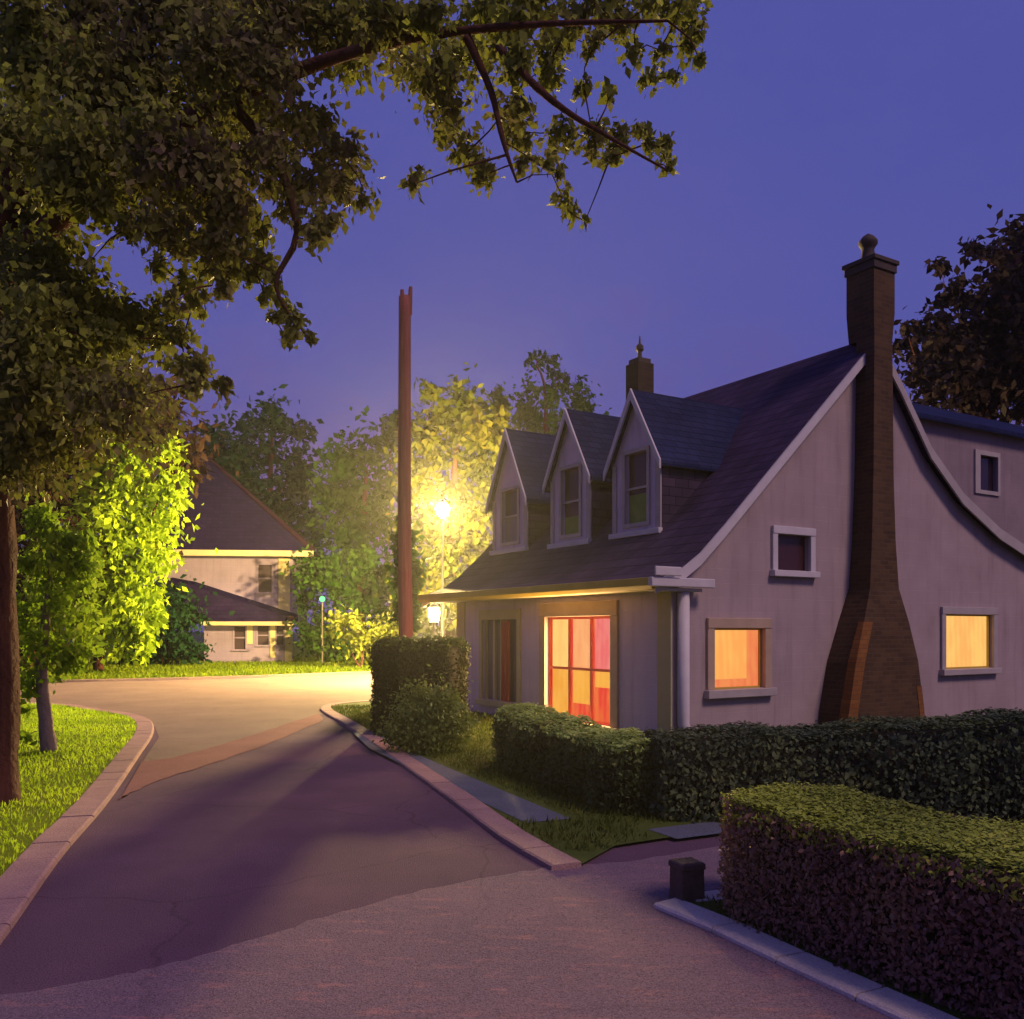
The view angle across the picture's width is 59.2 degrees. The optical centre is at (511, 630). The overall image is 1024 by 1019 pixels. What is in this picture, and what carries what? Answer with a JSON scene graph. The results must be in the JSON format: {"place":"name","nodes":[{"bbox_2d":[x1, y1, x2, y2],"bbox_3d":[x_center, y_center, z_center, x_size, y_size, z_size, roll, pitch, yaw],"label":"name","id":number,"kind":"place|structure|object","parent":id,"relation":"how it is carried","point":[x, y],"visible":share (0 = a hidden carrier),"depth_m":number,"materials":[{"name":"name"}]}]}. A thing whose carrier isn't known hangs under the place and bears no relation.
{"place":"outdoors","nodes":[
{"label":"outdoors","id":0,"kind":"place"},
{"bbox_2d":[0,702,136,876],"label":"lawn","id":1,"kind":"structure","parent":0,"point":[19,836],"depth_m":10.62,"materials":[{"name":"green plant"}]},
{"bbox_2d":[16,492,126,751],"bbox_3d":[-6.627,-0.130,13.217,1.719,3.884,1.582,0,0,0],"label":"young tree","id":2,"kind":"object","parent":1,"relation":"on","point":[58,543],"visible":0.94,"depth_m":13.11,"materials":[{"name":"green plant"}]},
{"bbox_2d":[0,0,713,805],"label":"maple tree","id":3,"kind":"object","parent":1,"relation":"on","point":[100,128],"visible":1,"depth_m":8.16,"materials":[{"name":"green plant"}]},
{"bbox_2d":[20,674,373,760],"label":"cross street","id":4,"kind":"structure","parent":0,"point":[186,716],"depth_m":22.74,"materials":[{"name":"grey asphalt"}]},
{"bbox_2d":[383,513,432,636],"bbox_3d":[-2.821,-0.776,24.083,1.414,5.158,1.798,0,0,0],"label":"hornbeam tree","id":5,"kind":"object","parent":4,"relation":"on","point":[417,573],"visible":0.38,"depth_m":23.94,"materials":[{"name":"green plant"}]},
{"bbox_2d":[428,603,439,639],"bbox_3d":[-2.681,0.416,31.000,0.388,2.767,0.388,0,0,23],"label":"lantern","id":6,"kind":"object","parent":4,"relation":"on","point":[434,611],"visible":0.63,"depth_m":30.88,"materials":[{"name":"glass"}]},
{"bbox_2d":[436,498,448,637],"bbox_3d":[-2.851,-1.811,37.000,0.538,7.222,0.538,0,0,0],"label":"street lamp","id":7,"kind":"object","parent":4,"relation":"on","point":[442,509],"visible":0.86,"depth_m":36.94,"materials":[{"name":"metal"}]},
{"bbox_2d":[20,643,420,681],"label":"lawn","id":8,"kind":"structure","parent":0,"point":[296,651],"depth_m":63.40,"materials":[{"name":"green plant"}]},
{"bbox_2d":[16,432,217,671],"bbox_3d":[-17.190,-4.010,38.009,8.921,11.640,5.942,0,0,22],"label":"willow tree","id":9,"kind":"object","parent":8,"relation":"on","point":[121,593],"visible":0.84,"depth_m":37.17,"materials":[{"name":"green plant"}]},
{"bbox_2d":[14,347,238,667],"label":"beech tree","id":10,"kind":"object","parent":8,"relation":"on","point":[193,457],"visible":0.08,"depth_m":42.40,"materials":[{"name":"green plant"}]},
{"bbox_2d":[109,574,234,666],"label":"bush","id":11,"kind":"object","parent":8,"relation":"on","point":[181,618],"visible":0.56,"depth_m":43.79,"materials":[{"name":"green plant"}]},
{"bbox_2d":[24,671,372,682],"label":"kerb","id":12,"kind":"structure","parent":8,"relation":"on","point":[205,677],"depth_m":33.60,"materials":[{"name":"grey concrete"}]},
{"bbox_2d":[156,455,320,662],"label":"house","id":13,"kind":"structure","parent":8,"relation":"on","point":[256,542],"depth_m":49.82,"materials":[{"name":"beige paint"}]},
{"bbox_2d":[231,625,247,650],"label":"window","id":14,"kind":"structure","parent":13,"relation":"in","point":[240,637],"depth_m":48.94,"materials":[{"name":"white paint"}]},
{"bbox_2d":[255,625,270,646],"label":"window","id":15,"kind":"structure","parent":13,"relation":"in","point":[262,631],"depth_m":49.07,"materials":[{"name":"white paint"}]},
{"bbox_2d":[255,563,273,593],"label":"window","id":16,"kind":"structure","parent":13,"relation":"in","point":[264,571],"depth_m":50.25,"materials":[{"name":"white paint"}]},
{"bbox_2d":[274,625,285,646],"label":"window","id":17,"kind":"structure","parent":13,"relation":"in","point":[280,628],"depth_m":49.17,"materials":[{"name":"grey glass"}]},
{"bbox_2d":[189,384,343,591],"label":"deciduous tree","id":18,"kind":"object","parent":8,"relation":"on","point":[242,460],"visible":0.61,"depth_m":65.52,"materials":[{"name":"green plant"}]},
{"bbox_2d":[319,596,324,663],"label":"lamp post","id":19,"kind":"object","parent":8,"relation":"on","point":[322,599],"visible":0.96,"depth_m":45.96,"materials":[{"name":"metal"}]},
{"bbox_2d":[278,540,389,662],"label":"bush","id":20,"kind":"object","parent":8,"relation":"on","point":[321,579],"visible":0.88,"depth_m":46.52,"materials":[{"name":"green plant"}]},
{"bbox_2d":[305,405,423,658],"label":"linden tree","id":21,"kind":"object","parent":8,"relation":"on","point":[365,508],"visible":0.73,"depth_m":53.46,"materials":[{"name":"green plant"}]},
{"bbox_2d":[320,602,417,667],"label":"bush","id":22,"kind":"object","parent":8,"relation":"on","point":[364,641],"visible":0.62,"depth_m":42.17,"materials":[{"name":"green plant"}]},
{"bbox_2d":[374,362,518,641],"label":"elm tree","id":23,"kind":"object","parent":8,"relation":"on","point":[483,432],"visible":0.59,"depth_m":43.82,"materials":[{"name":"green plant"}]},
{"bbox_2d":[482,347,611,467],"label":"oak tree","id":24,"kind":"object","parent":8,"relation":"on","point":[531,415],"visible":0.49,"depth_m":59.52,"materials":[{"name":"green plant"}]},
{"bbox_2d":[120,713,322,798],"bbox_3d":[-4.372,1.792,14.505,1.100,0.001,9.903,0,0,4],"label":"apron","id":25,"kind":"object","parent":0,"point":[148,772],"visible":1,"depth_m":12.80,"materials":[{"name":"grey concrete"}]},
{"bbox_2d":[65,632,440,642],"bbox_3d":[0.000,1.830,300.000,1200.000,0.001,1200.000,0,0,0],"label":"ground","id":26,"kind":"structure","parent":0,"point":[198,636],"depth_m":230.46,"materials":[{"name":"green plant"}]},
{"bbox_2d":[0,673,742,994],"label":"road","id":27,"kind":"structure","parent":0,"point":[326,816],"depth_m":7.17,"materials":[{"name":"grey asphalt"}]},
{"bbox_2d":[0,702,153,944],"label":"kerb","id":28,"kind":"structure","parent":27,"relation":"on","point":[25,875],"depth_m":7.73,"materials":[{"name":"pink concrete"}]},
{"bbox_2d":[320,700,581,870],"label":"kerb","id":29,"kind":"structure","parent":27,"relation":"on","point":[513,835],"depth_m":8.83,"materials":[{"name":"grey concrete"}]},
{"bbox_2d":[354,732,568,822],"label":"pavement","id":30,"kind":"structure","parent":0,"point":[519,808],"depth_m":9.68,"materials":[{"name":"grey concrete"}]},
{"bbox_2d":[0,826,1013,1018],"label":"lane","id":31,"kind":"structure","parent":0,"point":[607,940],"depth_m":4.77,"materials":[{"name":"grey asphalt"}]},
{"bbox_2d":[653,831,1016,1018],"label":"kerb","id":32,"kind":"structure","parent":31,"relation":"on","point":[888,1002],"depth_m":4.78,"materials":[{"name":"grey concrete"}]},
{"bbox_2d":[668,857,705,901],"bbox_3d":[1.164,1.665,5.994,0.182,0.270,0.181,0,0,-20],"label":"stone post","id":33,"kind":"object","parent":32,"relation":"on","point":[687,876],"visible":0.93,"depth_m":5.93,"materials":[{"name":"grey stone"}]},
{"bbox_2d":[0,0,1023,631],"label":"sky","id":34,"kind":"structure","parent":0,"point":[808,129],"materials":[{"name":"blue"}]},
{"bbox_2d":[331,701,1015,863],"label":"lawn","id":35,"kind":"structure","parent":0,"point":[582,856],"depth_m":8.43,"materials":[{"name":"green plant"}]},
{"bbox_2d":[398,286,412,637],"bbox_3d":[-2.249,-2.757,19.201,0.373,9.120,0.342,0,0,0],"label":"utility pole","id":36,"kind":"object","parent":35,"relation":"on","point":[405,608],"visible":0.84,"depth_m":19.08,"materials":[{"name":"brown wood"}]},
{"bbox_2d":[366,635,471,736],"bbox_3d":[-1.657,0.948,15.948,1.768,1.744,2.202,0,0,-12],"label":"hedge","id":37,"kind":"object","parent":35,"relation":"on","point":[396,662],"visible":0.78,"depth_m":15.09,"materials":[{"name":"green plant"}]},
{"bbox_2d":[370,664,486,755],"bbox_3d":[-1.338,1.405,13.140,1.728,1.821,1.858,0,0,26],"label":"shrub","id":38,"kind":"object","parent":35,"relation":"on","point":[416,729],"visible":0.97,"depth_m":13.06,"materials":[{"name":"green plant"}]},
{"bbox_2d":[489,702,678,815],"bbox_3d":[0.739,1.386,10.401,1.200,0.867,3.929,0,0,-21],"label":"hedge","id":39,"kind":"object","parent":35,"relation":"on","point":[597,764],"visible":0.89,"depth_m":9.58,"materials":[{"name":"green plant"}]},
{"bbox_2d":[417,234,1023,737],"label":"cottage","id":40,"kind":"structure","parent":35,"relation":"on","point":[833,536],"depth_m":16.16,"materials":[{"name":"white paint"}]},
{"bbox_2d":[475,609,520,706],"bbox_3d":[-0.254,0.570,18.477,0.200,1.995,1.738,0,0,-31],"label":"window","id":41,"kind":"structure","parent":40,"relation":"in","point":[503,636],"depth_m":18.45,"materials":[{"name":"grey"}]},
{"bbox_2d":[538,600,620,728],"bbox_3d":[1.164,0.655,16.143,0.210,2.330,2.520,0,0,-31],"label":"window","id":42,"kind":"structure","parent":40,"relation":"in","point":[583,648],"depth_m":16.15,"materials":[{"name":"orange glass"}]},
{"bbox_2d":[704,618,776,698],"bbox_3d":[3.716,0.444,14.732,1.531,1.288,0.210,0,0,-31],"label":"window","id":43,"kind":"structure","parent":40,"relation":"in","point":[733,645],"depth_m":14.80,"materials":[{"name":"orange glass"}]},
{"bbox_2d":[769,525,819,577],"bbox_3d":[4.808,-1.335,15.399,1.126,0.856,0.210,0,0,-31],"label":"window","id":44,"kind":"structure","parent":40,"relation":"in","point":[787,552],"depth_m":15.46,"materials":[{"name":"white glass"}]},
{"bbox_2d":[939,607,1001,675],"bbox_3d":[9.163,0.210,18.058,1.961,1.344,0.210,0,0,-31],"label":"window","id":45,"kind":"structure","parent":40,"relation":"in","point":[964,638],"depth_m":18.15,"materials":[{"name":"glass"}]},
{"bbox_2d":[640,707,1023,824],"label":"hedge","id":46,"kind":"object","parent":35,"relation":"on","point":[965,769],"visible":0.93,"depth_m":8.37,"materials":[{"name":"green plant"}]},
{"bbox_2d":[892,203,1023,425],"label":"broadleaf tree","id":47,"kind":"object","parent":35,"relation":"on","point":[974,365],"visible":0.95,"depth_m":35.11,"materials":[{"name":"green plant"}]},
{"bbox_2d":[649,821,723,838],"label":"path","id":48,"kind":"structure","parent":0,"point":[693,830],"depth_m":7.95,"materials":[{"name":"grey concrete"}]},
{"bbox_2d":[683,840,1017,1018],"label":"verge","id":49,"kind":"structure","parent":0,"point":[888,984],"depth_m":4.66,"materials":[{"name":"green plant"}]},
{"bbox_2d":[713,781,1023,1018],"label":"hedge","id":50,"kind":"object","parent":49,"relation":"on","point":[929,899],"visible":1,"depth_m":4.67,"materials":[{"name":"green plant"}]}
]}

